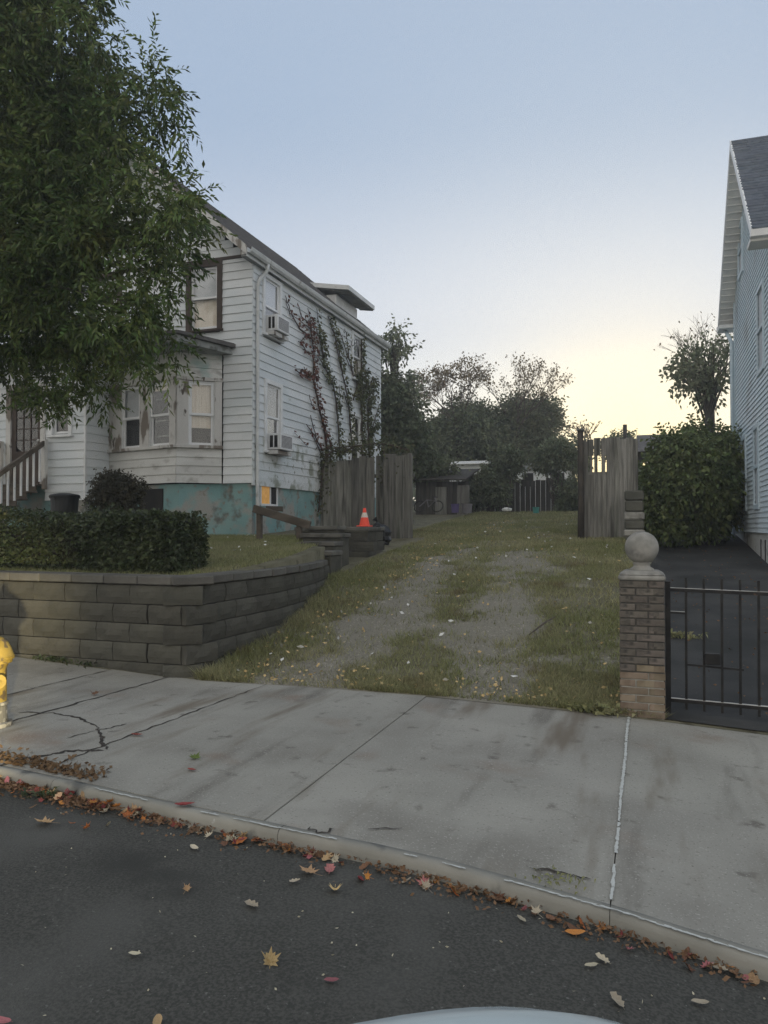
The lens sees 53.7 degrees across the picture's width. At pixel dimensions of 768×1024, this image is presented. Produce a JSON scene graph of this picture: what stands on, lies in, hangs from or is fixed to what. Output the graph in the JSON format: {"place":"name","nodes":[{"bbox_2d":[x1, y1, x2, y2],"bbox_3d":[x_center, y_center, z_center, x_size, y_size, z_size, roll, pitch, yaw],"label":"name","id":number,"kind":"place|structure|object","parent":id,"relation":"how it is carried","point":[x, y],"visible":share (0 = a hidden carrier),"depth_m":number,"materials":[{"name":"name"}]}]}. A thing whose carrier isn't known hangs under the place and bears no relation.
{"place":"outdoors","nodes":[
{"label":"outdoors","id":0,"kind":"place"},
{"bbox_2d":[0,657,767,981],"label":"pavement","id":1,"kind":"structure","parent":0,"point":[658,830],"depth_m":4.89,"materials":[{"name":"concrete"}]},
{"bbox_2d":[0,636,14,728],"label":"fire hydrant","id":2,"kind":"object","parent":1,"relation":"on","point":[7,655],"visible":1,"depth_m":6.06,"materials":[{"name":"metal"}]},
{"bbox_2d":[32,654,67,661],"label":"weed tuft","id":3,"kind":"object","parent":1,"relation":"on","point":[53,658],"visible":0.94,"depth_m":8.79,"materials":[{"name":"green plant"}]},
{"bbox_2d":[0,744,111,781],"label":"leaf fragments","id":4,"kind":"object","parent":1,"relation":"on","point":[20,761],"visible":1,"depth_m":5.04,"materials":[{"name":"plant"}]},
{"bbox_2d":[515,864,595,893],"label":"weed tuft","id":5,"kind":"object","parent":1,"relation":"on","point":[556,882],"visible":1,"depth_m":3.61,"materials":[{"name":"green plant"}]},
{"bbox_2d":[0,784,767,1023],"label":"road","id":6,"kind":"structure","parent":0,"point":[87,901],"depth_m":3.11,"materials":[{"name":"asphalt"}]},
{"bbox_2d":[0,1016,10,1023],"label":"fallen leaf","id":7,"kind":"object","parent":6,"relation":"on","point":[4,1019],"visible":1,"depth_m":2.55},
{"bbox_2d":[9,786,72,800],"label":"weed tuft","id":8,"kind":"object","parent":6,"relation":"on","point":[39,792],"visible":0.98,"depth_m":4.63,"materials":[{"name":"green plant"}]},
{"bbox_2d":[34,816,53,822],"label":"fallen leaf","id":9,"kind":"object","parent":6,"relation":"on","point":[45,820],"visible":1,"depth_m":4.26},
{"bbox_2d":[152,1014,161,1023],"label":"fallen leaf","id":10,"kind":"object","parent":6,"relation":"on","point":[157,1019],"visible":1,"depth_m":2.58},
{"bbox_2d":[244,899,257,906],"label":"fallen leaf","id":11,"kind":"object","parent":6,"relation":"on","point":[250,902],"visible":1,"depth_m":3.40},
{"bbox_2d":[262,946,280,968],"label":"fallen leaf","id":12,"kind":"object","parent":6,"relation":"on","point":[270,957],"visible":0.98,"depth_m":2.95,"materials":[{"name":"plant"}]},
{"bbox_2d":[299,864,321,875],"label":"fallen leaf","id":13,"kind":"object","parent":6,"relation":"on","point":[310,870],"visible":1,"depth_m":3.74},
{"bbox_2d":[325,863,335,872],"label":"fallen leaf","id":14,"kind":"object","parent":6,"relation":"on","point":[329,868],"visible":1,"depth_m":3.78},
{"bbox_2d":[0,777,756,987],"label":"leaf crumbs","id":15,"kind":"object","parent":6,"relation":"on","point":[159,820],"visible":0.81,"depth_m":3.76,"materials":[{"name":"plant"}]},
{"bbox_2d":[21,834,764,1015],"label":"road litter","id":16,"kind":"object","parent":6,"relation":"on","point":[323,974],"visible":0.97,"depth_m":3.07,"materials":[{"name":"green plant"}]},
{"bbox_2d":[420,878,431,890],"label":"fallen leaf","id":17,"kind":"object","parent":6,"relation":"on","point":[426,884],"visible":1,"depth_m":3.63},
{"bbox_2d":[354,1006,620,1023],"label":"parked car","id":18,"kind":"object","parent":6,"relation":"on","point":[495,1015],"visible":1,"depth_m":1.28,"materials":[{"name":"white paint"}]},
{"bbox_2d":[531,904,542,917],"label":"fallen leaf","id":19,"kind":"object","parent":6,"relation":"on","point":[536,910],"visible":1,"depth_m":3.44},
{"bbox_2d":[564,929,584,934],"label":"fallen leaf","id":20,"kind":"object","parent":6,"relation":"on","point":[575,931],"visible":1,"depth_m":3.28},
{"bbox_2d":[595,952,609,962],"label":"fallen leaf","id":21,"kind":"object","parent":6,"relation":"on","point":[601,956],"visible":1,"depth_m":3.08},
{"bbox_2d":[610,991,623,1006],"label":"fallen leaf","id":22,"kind":"object","parent":6,"relation":"on","point":[616,998],"visible":1,"depth_m":2.81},
{"bbox_2d":[691,998,708,1003],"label":"fallen leaf","id":23,"kind":"object","parent":6,"relation":"on","point":[701,1001],"visible":1,"depth_m":2.85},
{"bbox_2d":[748,972,759,983],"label":"fallen leaf","id":24,"kind":"object","parent":6,"relation":"on","point":[754,978],"visible":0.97,"depth_m":3.05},
{"bbox_2d":[4,0,767,500],"label":"sky","id":25,"kind":"structure","parent":0,"point":[546,180],"materials":[{"name":"blue"}]},
{"bbox_2d":[15,511,767,734],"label":"lot ground","id":26,"kind":"structure","parent":0,"point":[425,521],"depth_m":9.76,"materials":[{"name":"gravel"}]},
{"bbox_2d":[62,658,99,667],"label":"weed tuft","id":27,"kind":"object","parent":26,"relation":"on","point":[88,664],"visible":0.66,"depth_m":8.65,"materials":[{"name":"green plant"}]},
{"bbox_2d":[0,0,237,440],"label":"street tree","id":28,"kind":"object","parent":26,"relation":"on","point":[63,229],"visible":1,"depth_m":8.38,"materials":[{"name":"green plant"}]},
{"bbox_2d":[0,560,329,677],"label":"retaining wall","id":29,"kind":"structure","parent":26,"relation":"on","point":[156,624],"depth_m":8.71,"materials":[{"name":"concrete"}]},
{"bbox_2d":[7,530,324,644],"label":"front yard","id":30,"kind":"structure","parent":26,"relation":"on","point":[313,553],"depth_m":11.24,"materials":[{"name":"plant"}]},
{"bbox_2d":[0,439,47,509],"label":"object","id":31,"kind":"structure","parent":30,"relation":"on","point":[11,495],"depth_m":16.30,"materials":[{"name":"white wood"}]},
{"bbox_2d":[0,500,125,571],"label":"hedge","id":32,"kind":"object","parent":30,"relation":"on","point":[35,542],"visible":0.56,"depth_m":9.91,"materials":[{"name":"green plant"}]},
{"bbox_2d":[48,493,79,525],"bbox_3d":[-5.965,-0.006,14.151,0.570,0.706,0.570,0,-1,19],"label":"trash can","id":33,"kind":"object","parent":30,"relation":"on","point":[66,502],"visible":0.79,"depth_m":13.95,"materials":[{"name":"plastic"}]},
{"bbox_2d":[81,467,151,513],"bbox_3d":[-4.898,-0.056,14.018,1.222,1.580,1.301,0,-1,19],"label":"round shrub","id":34,"kind":"object","parent":30,"relation":"on","point":[124,491],"visible":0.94,"depth_m":13.78,"materials":[{"name":"green plant"}]},
{"bbox_2d":[88,508,211,574],"bbox_3d":[-2.956,0.409,9.567,1.385,0.942,0.884,0,-1,19],"label":"hedge","id":35,"kind":"object","parent":30,"relation":"on","point":[154,540],"visible":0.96,"depth_m":9.28,"materials":[{"name":"green plant"}]},
{"bbox_2d":[0,533,318,574],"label":"lawn grass","id":36,"kind":"structure","parent":30,"relation":"on","point":[230,553],"depth_m":11.71,"materials":[{"name":"plant"}]},
{"bbox_2d":[252,505,310,539],"bbox_3d":[-1.908,0.331,14.424,1.230,0.942,0.255,0,-1,19],"label":"wooden handrail","id":37,"kind":"object","parent":30,"relation":"on","point":[274,513],"visible":0.73,"depth_m":14.37,"materials":[{"name":"brown wood"}]},
{"bbox_2d":[0,147,391,534],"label":"wooden house","id":38,"kind":"structure","parent":26,"relation":"on","point":[204,450],"depth_m":16.55,"materials":[{"name":"white wood"}]},
{"bbox_2d":[12,391,39,483],"bbox_3d":[-7.998,-1.675,16.943,0.840,2.130,0.103,0,-1,19],"label":"door","id":39,"kind":"structure","parent":38,"relation":"in","point":[15,454],"depth_m":16.99,"materials":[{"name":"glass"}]},
{"bbox_2d":[46,389,73,437],"bbox_3d":[-7.091,-2.181,16.629,0.693,1.089,0.153,0,-1,19],"label":"window","id":40,"kind":"structure","parent":38,"relation":"in","point":[52,431],"depth_m":16.64,"materials":[{"name":"white plastic"}]},
{"bbox_2d":[89,274,122,334],"bbox_3d":[-6.348,-4.675,17.365,0.905,1.490,0.155,0,-1,19],"label":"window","id":41,"kind":"structure","parent":38,"relation":"in","point":[108,274],"depth_m":17.30,"materials":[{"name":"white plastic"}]},
{"bbox_2d":[122,386,139,448],"bbox_3d":[-5.558,-2.088,16.761,0.620,1.350,0.100,-1,-1,33],"label":"bay window","id":42,"kind":"structure","parent":38,"relation":"in","point":[130,399],"depth_m":16.87,"materials":[{"name":"white plastic"}]},
{"bbox_2d":[142,489,162,510],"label":"cellar window","id":43,"kind":"structure","parent":38,"relation":"in","point":[154,497],"depth_m":16.40,"materials":[{"name":"glass"}]},
{"bbox_2d":[149,381,168,445],"bbox_3d":[-4.752,-2.097,16.280,0.647,1.350,0.180,-1,-1,33],"label":"bay window","id":44,"kind":"structure","parent":38,"relation":"in","point":[151,412],"depth_m":16.37,"materials":[{"name":"white plastic"}]},
{"bbox_2d":[188,381,214,444],"bbox_3d":[-3.895,-2.099,16.154,0.539,1.350,0.125,0,-1,-20],"label":"bay window","id":45,"kind":"structure","parent":38,"relation":"in","point":[202,397],"depth_m":16.18,"materials":[{"name":"white plastic"}]},
{"bbox_2d":[185,259,222,333],"bbox_3d":[-3.900,-4.666,16.488,0.965,1.540,0.200,0,-1,19],"label":"window","id":46,"kind":"structure","parent":38,"relation":"in","point":[208,298],"depth_m":16.53,"materials":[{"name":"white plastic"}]},
{"bbox_2d":[259,486,277,505],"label":"basement window","id":47,"kind":"structure","parent":38,"relation":"in","point":[268,496],"depth_m":16.76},
{"bbox_2d":[263,378,282,452],"bbox_3d":[-2.471,-2.107,16.911,0.153,1.623,0.917,0,-1,19],"label":"window","id":48,"kind":"structure","parent":38,"relation":"in","point":[267,382],"depth_m":17.01,"materials":[{"name":"white plastic"}]},
{"bbox_2d":[262,271,284,343],"bbox_3d":[-2.503,-4.545,16.891,0.170,1.391,0.960,0,-1,19],"label":"window","id":49,"kind":"structure","parent":38,"relation":"in","point":[270,284],"depth_m":16.92,"materials":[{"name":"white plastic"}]},
{"bbox_2d":[266,314,288,341],"bbox_3d":[-2.416,-4.095,16.873,0.430,0.450,0.700,0,-1,19],"label":"air conditioner","id":50,"kind":"object","parent":38,"relation":"attached to","point":[277,326],"visible":0.88,"depth_m":16.62,"materials":[{"name":"grey plastic"}]},
{"bbox_2d":[267,433,292,456],"bbox_3d":[-2.370,-1.496,16.898,0.470,0.460,0.720,0,-1,19],"label":"air conditioner","id":51,"kind":"object","parent":38,"relation":"attached to","point":[280,444],"visible":0.94,"depth_m":16.64,"materials":[{"name":"grey plastic"}]},
{"bbox_2d":[285,295,332,460],"bbox_3d":[-1.771,-3.115,18.616,0.232,3.785,2.629,0,-1,19],"label":"red vine","id":52,"kind":"object","parent":38,"relation":"attached to","point":[308,375],"visible":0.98,"depth_m":18.77,"materials":[{"name":"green plant"}]},
{"bbox_2d":[313,309,346,460],"bbox_3d":[-1.380,-3.169,19.683,0.252,3.912,2.109,0,-1,19],"label":"green vine","id":53,"kind":"object","parent":38,"relation":"attached to","point":[323,355],"visible":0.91,"depth_m":19.64,"materials":[{"name":"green plant"}]},
{"bbox_2d":[328,315,362,457],"bbox_3d":[-1.022,-3.264,20.767,0.233,3.766,2.308,0,-1,19],"label":"brown vine","id":54,"kind":"object","parent":38,"relation":"attached to","point":[343,371],"visible":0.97,"depth_m":20.90,"materials":[{"name":"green plant"}]},
{"bbox_2d":[349,411,361,459],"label":"window","id":55,"kind":"structure","parent":38,"relation":"in","point":[357,416],"depth_m":21.98,"materials":[{"name":"white plastic"}]},
{"bbox_2d":[351,330,364,383],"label":"window","id":56,"kind":"structure","parent":38,"relation":"in","point":[355,336],"depth_m":21.95,"materials":[{"name":"white plastic"}]},
{"bbox_2d":[356,333,382,457],"bbox_3d":[-0.410,-3.247,22.534,0.258,3.861,2.189,0,-1,19],"label":"thick vine","id":57,"kind":"object","parent":38,"relation":"attached to","point":[366,387],"visible":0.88,"depth_m":22.30,"materials":[{"name":"green plant"}]},
{"bbox_2d":[300,526,350,575],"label":"block steps","id":58,"kind":"structure","parent":26,"relation":"on","point":[333,541],"depth_m":13.75,"materials":[{"name":"concrete"}]},
{"bbox_2d":[294,527,384,557],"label":"landing wall","id":59,"kind":"structure","parent":26,"relation":"on","point":[366,542],"depth_m":14.92,"materials":[{"name":"concrete"}]},
{"bbox_2d":[356,508,372,526],"bbox_3d":[-0.417,0.116,16.241,0.280,0.400,0.280,0,-1,19],"label":"traffic cone","id":60,"kind":"object","parent":59,"relation":"on","point":[364,521],"visible":1,"depth_m":16.17,"materials":[{"name":"plastic"}]},
{"bbox_2d":[320,453,414,538],"bbox_3d":[-0.456,-0.338,18.842,2.522,2.167,0.370,0,-1,19],"label":"stockade fence","id":61,"kind":"object","parent":26,"relation":"on","point":[351,485],"visible":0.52,"depth_m":18.83,"materials":[{"name":"grey wood"}]},
{"bbox_2d":[315,434,419,516],"bbox_3d":[-0.505,-0.862,18.879,2.829,2.149,0.564,0,-1,19],"label":"fence creeper","id":62,"kind":"object","parent":61,"relation":"on","point":[345,449],"visible":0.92,"depth_m":18.96,"materials":[{"name":"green plant"}]},
{"bbox_2d":[372,517,391,544],"bbox_3d":[-0.099,0.422,16.972,0.534,0.651,0.511,0,-1,-6],"label":"trash bag","id":63,"kind":"object","parent":26,"relation":"on","point":[387,532],"visible":0.48,"depth_m":16.84,"materials":[{"name":"black plastic"}]},
{"bbox_2d":[378,313,424,383],"bbox_3d":[0.314,-3.600,29.085,1.993,7.754,2.079,1,-1,-42],"label":"tree","id":64,"kind":"object","parent":26,"relation":"on","point":[393,354],"visible":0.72,"depth_m":28.93,"materials":[{"name":"green plant"}]},
{"bbox_2d":[381,363,437,485],"bbox_3d":[0.033,-2.674,28.737,4.271,5.945,3.729,0,-1,19],"label":"leafy tree","id":65,"kind":"object","parent":26,"relation":"on","point":[400,416],"visible":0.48,"depth_m":27.82,"materials":[{"name":"green plant"}]},
{"bbox_2d":[414,496,442,511],"bbox_3d":[1.522,-0.257,25.951,1.059,0.541,0.233,0,-1,19],"label":"push bike","id":66,"kind":"object","parent":26,"relation":"on","point":[428,506],"visible":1,"depth_m":25.93,"materials":[{"name":"metal"}]},
{"bbox_2d":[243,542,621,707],"bbox_3d":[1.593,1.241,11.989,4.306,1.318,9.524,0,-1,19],"label":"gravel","id":67,"kind":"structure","parent":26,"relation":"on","point":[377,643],"depth_m":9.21,"materials":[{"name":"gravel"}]},
{"bbox_2d":[253,522,614,680],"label":"paper litter","id":68,"kind":"object","parent":26,"relation":"on","point":[441,634],"visible":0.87,"depth_m":9.97,"materials":[{"name":"white paper"}]},
{"bbox_2d":[413,449,463,484],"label":"tangled shrub","id":69,"kind":"object","parent":26,"relation":"on","point":[435,464],"visible":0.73,"depth_m":28.20,"materials":[{"name":"green plant"}]},
{"bbox_2d":[413,469,478,514],"bbox_3d":[2.336,-0.687,28.694,2.254,2.026,2.300,0,-1,19],"label":"lean to shed","id":70,"kind":"object","parent":26,"relation":"on","point":[447,494],"visible":0.59,"depth_m":27.80,"materials":[{"name":"grey wood"}]},
{"bbox_2d":[435,487,446,514],"bbox_3d":[2.090,-0.404,27.795,0.426,1.026,0.050,0,-1,19],"label":"door","id":71,"kind":"structure","parent":70,"relation":"in","point":[440,492],"depth_m":27.77,"materials":[{"name":"grey wood"}]},
{"bbox_2d":[409,351,498,457],"bbox_3d":[3.303,-3.836,35.949,4.348,7.844,3.702,0,-1,19],"label":"thinning tree","id":72,"kind":"object","parent":26,"relation":"on","point":[440,382],"visible":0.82,"depth_m":35.81,"materials":[{"name":"green plant"}]},
{"bbox_2d":[451,504,458,512],"bbox_3d":[2.456,-0.141,26.154,0.315,0.327,0.307,0,-1,19],"label":"plastic tub","id":73,"kind":"object","parent":26,"relation":"on","point":[454,508],"visible":1,"depth_m":26.04,"materials":[{"name":"purple plastic"}]},
{"bbox_2d":[461,503,472,512],"bbox_3d":[2.847,-0.139,26.017,0.420,0.357,0.409,0,-1,19],"label":"plastic bin","id":74,"kind":"object","parent":26,"relation":"on","point":[466,507],"visible":1,"depth_m":25.86,"materials":[{"name":"grey plastic"}]},
{"bbox_2d":[448,460,487,481],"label":"pale outbuilding","id":75,"kind":"structure","parent":26,"relation":"on","point":[466,464],"depth_m":32.16,"materials":[{"name":"white plastic"}]},
{"bbox_2d":[417,391,532,464],"bbox_3d":[4.080,-2.861,36.867,6.416,6.076,4.570,0,-1,19],"label":"leafy tree","id":76,"kind":"object","parent":26,"relation":"on","point":[480,430],"visible":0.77,"depth_m":35.62,"materials":[{"name":"green plant"}]},
{"bbox_2d":[459,469,491,512],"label":"tangled shrub","id":77,"kind":"object","parent":26,"relation":"on","point":[475,491],"visible":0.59,"depth_m":28.55,"materials":[{"name":"green plant"}]},
{"bbox_2d":[474,462,513,511],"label":"tangled shrub","id":78,"kind":"object","parent":26,"relation":"on","point":[498,489],"visible":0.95,"depth_m":28.33,"materials":[{"name":"green plant"}]},
{"bbox_2d":[485,441,532,511],"bbox_3d":[4.713,-1.293,28.733,1.933,2.825,1.691,-1,-1,40],"label":"leafy tree","id":79,"kind":"object","parent":26,"relation":"on","point":[510,461],"visible":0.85,"depth_m":28.38,"materials":[{"name":"green plant"}]},
{"bbox_2d":[468,352,572,449],"bbox_3d":[6.516,-3.884,35.838,5.152,7.895,4.040,0,-1,19],"label":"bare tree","id":80,"kind":"object","parent":26,"relation":"on","point":[525,381],"visible":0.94,"depth_m":35.56,"materials":[{"name":"brown plant"}]},
{"bbox_2d":[477,478,577,511],"bbox_3d":[6.037,-0.541,29.701,6.185,1.570,0.039,0,-1,19],"label":"board fence","id":81,"kind":"object","parent":26,"relation":"on","point":[523,497],"visible":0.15,"depth_m":29.81,"materials":[{"name":"wood"}]},
{"bbox_2d":[413,462,641,510],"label":"woods","id":82,"kind":"object","parent":26,"relation":"on","point":[414,490],"depth_m":65.83,"materials":[{"name":"green plant"}]},
{"bbox_2d":[488,385,572,459],"bbox_3d":[6.926,-3.006,36.827,4.670,6.321,3.567,0,-1,19],"label":"layered tree","id":83,"kind":"object","parent":26,"relation":"on","point":[545,418],"visible":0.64,"depth_m":35.94,"materials":[{"name":"green plant"}]},
{"bbox_2d":[513,463,574,506],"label":"white garage","id":84,"kind":"structure","parent":26,"relation":"on","point":[531,475],"depth_m":32.68,"materials":[{"name":"plastic"}]},
{"bbox_2d":[522,472,534,480],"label":"window","id":85,"kind":"structure","parent":84,"relation":"in","point":[531,476],"depth_m":32.72,"materials":[{"name":"white plastic"}]},
{"bbox_2d":[527,434,577,510],"bbox_3d":[6.263,-1.375,28.105,1.893,2.970,1.587,0,-1,-7],"label":"tree","id":86,"kind":"object","parent":26,"relation":"on","point":[551,458],"visible":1,"depth_m":27.87,"materials":[{"name":"green plant"}]},
{"bbox_2d":[530,432,593,476],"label":"tree","id":87,"kind":"object","parent":26,"relation":"on","point":[574,449],"visible":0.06,"depth_m":32.87,"materials":[{"name":"green plant"}]},
{"bbox_2d":[549,472,577,511],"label":"tangled shrub","id":88,"kind":"object","parent":26,"relation":"on","point":[566,500],"visible":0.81,"depth_m":27.59,"materials":[{"name":"green plant"}]},
{"bbox_2d":[576,429,583,538],"bbox_3d":[4.441,-0.531,17.124,0.170,2.690,0.170,0,-1,19],"label":"fence post","id":89,"kind":"object","parent":26,"relation":"on","point":[580,450],"visible":0.9,"depth_m":17.07,"materials":[{"name":"brown wood"}]},
{"bbox_2d":[583,437,637,537],"bbox_3d":[5.053,-0.525,17.048,1.261,2.297,0.100,0,-1,19],"label":"gate leaf","id":90,"kind":"object","parent":89,"relation":"attached to","point":[604,504],"visible":0.7,"depth_m":17.00,"materials":[{"name":"grey wood"}]},
{"bbox_2d":[561,415,601,471],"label":"pollarded tree","id":91,"kind":"object","parent":26,"relation":"on","point":[585,431],"visible":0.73,"depth_m":35.05,"materials":[{"name":"green plant"}]},
{"bbox_2d":[567,699,635,717],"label":"weed tuft","id":92,"kind":"object","parent":26,"relation":"on","point":[596,710],"visible":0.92,"depth_m":6.77,"materials":[{"name":"green plant"}]},
{"bbox_2d":[598,428,642,463],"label":"tree","id":93,"kind":"object","parent":26,"relation":"on","point":[613,434],"visible":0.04,"depth_m":36.12,"materials":[{"name":"green plant"}]},
{"bbox_2d":[624,490,644,539],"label":"block column","id":94,"kind":"structure","parent":26,"relation":"on","point":[634,516],"depth_m":16.25,"materials":[{"name":"stone"}]},
{"bbox_2d":[618,531,665,719],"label":"brick pillar","id":95,"kind":"structure","parent":26,"relation":"on","point":[642,631],"depth_m":6.71,"materials":[{"name":"brick"}]},
{"bbox_2d":[665,577,767,716],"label":"iron gate","id":96,"kind":"structure","parent":95,"relation":"attached to","point":[709,659],"depth_m":6.71,"materials":[{"name":"metal"}]},
{"bbox_2d":[623,424,716,462],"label":"house","id":97,"kind":"structure","parent":26,"relation":"on","point":[641,445],"depth_m":32.96,"materials":[{"name":"grey"}]},
{"bbox_2d":[638,414,746,548],"bbox_3d":[7.683,-0.611,18.662,3.127,4.015,4.885,-1,-1,38],"label":"overgrown bush","id":98,"kind":"object","parent":26,"relation":"on","point":[689,485],"visible":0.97,"depth_m":17.58,"materials":[{"name":"green plant"}]},
{"bbox_2d":[653,311,732,432],"bbox_3d":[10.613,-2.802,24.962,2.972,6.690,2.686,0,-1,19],"label":"leaning tree","id":99,"kind":"object","parent":26,"relation":"on","point":[704,385],"visible":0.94,"depth_m":24.80,"materials":[{"name":"green plant"}]},
{"bbox_2d":[650,535,767,731],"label":"side drive","id":100,"kind":"structure","parent":26,"relation":"on","point":[745,557],"depth_m":10.09,"materials":[{"name":"asphalt"}]},
{"bbox_2d":[671,628,707,639],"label":"weed tuft","id":101,"kind":"object","parent":100,"relation":"on","point":[680,634],"visible":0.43,"depth_m":9.72,"materials":[{"name":"green plant"}]},
{"bbox_2d":[665,548,767,713],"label":"drive litter","id":102,"kind":"object","parent":100,"relation":"on","point":[724,618],"visible":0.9,"depth_m":11.77,"materials":[{"name":"brown plant"}]},
{"bbox_2d":[716,135,767,562],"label":"blue house","id":103,"kind":"structure","parent":26,"relation":"on","point":[743,309],"depth_m":16.83,"materials":[{"name":"wood"}]},
{"bbox_2d":[737,216,743,281],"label":"window","id":104,"kind":"structure","parent":103,"relation":"in","point":[740,250],"depth_m":18.36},
{"bbox_2d":[740,434,747,510],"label":"window","id":105,"kind":"structure","parent":103,"relation":"in","point":[743,439],"depth_m":17.80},
{"bbox_2d":[752,422,759,509],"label":"window","id":106,"kind":"structure","parent":103,"relation":"in","point":[755,429],"depth_m":16.19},
{"bbox_2d":[755,277,765,376],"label":"window","id":107,"kind":"structure","parent":103,"relation":"in","point":[760,310],"depth_m":15.47,"materials":[{"name":"glass"}]},
{"bbox_2d":[190,510,675,717],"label":"grass","id":108,"kind":"structure","parent":0,"point":[595,551],"depth_m":10.09,"materials":[{"name":"plant"}]},
{"bbox_2d":[210,521,619,702],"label":"lot litter","id":109,"kind":"object","parent":108,"relation":"on","point":[479,651],"visible":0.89,"depth_m":8.29,"materials":[{"name":"beige plant"}]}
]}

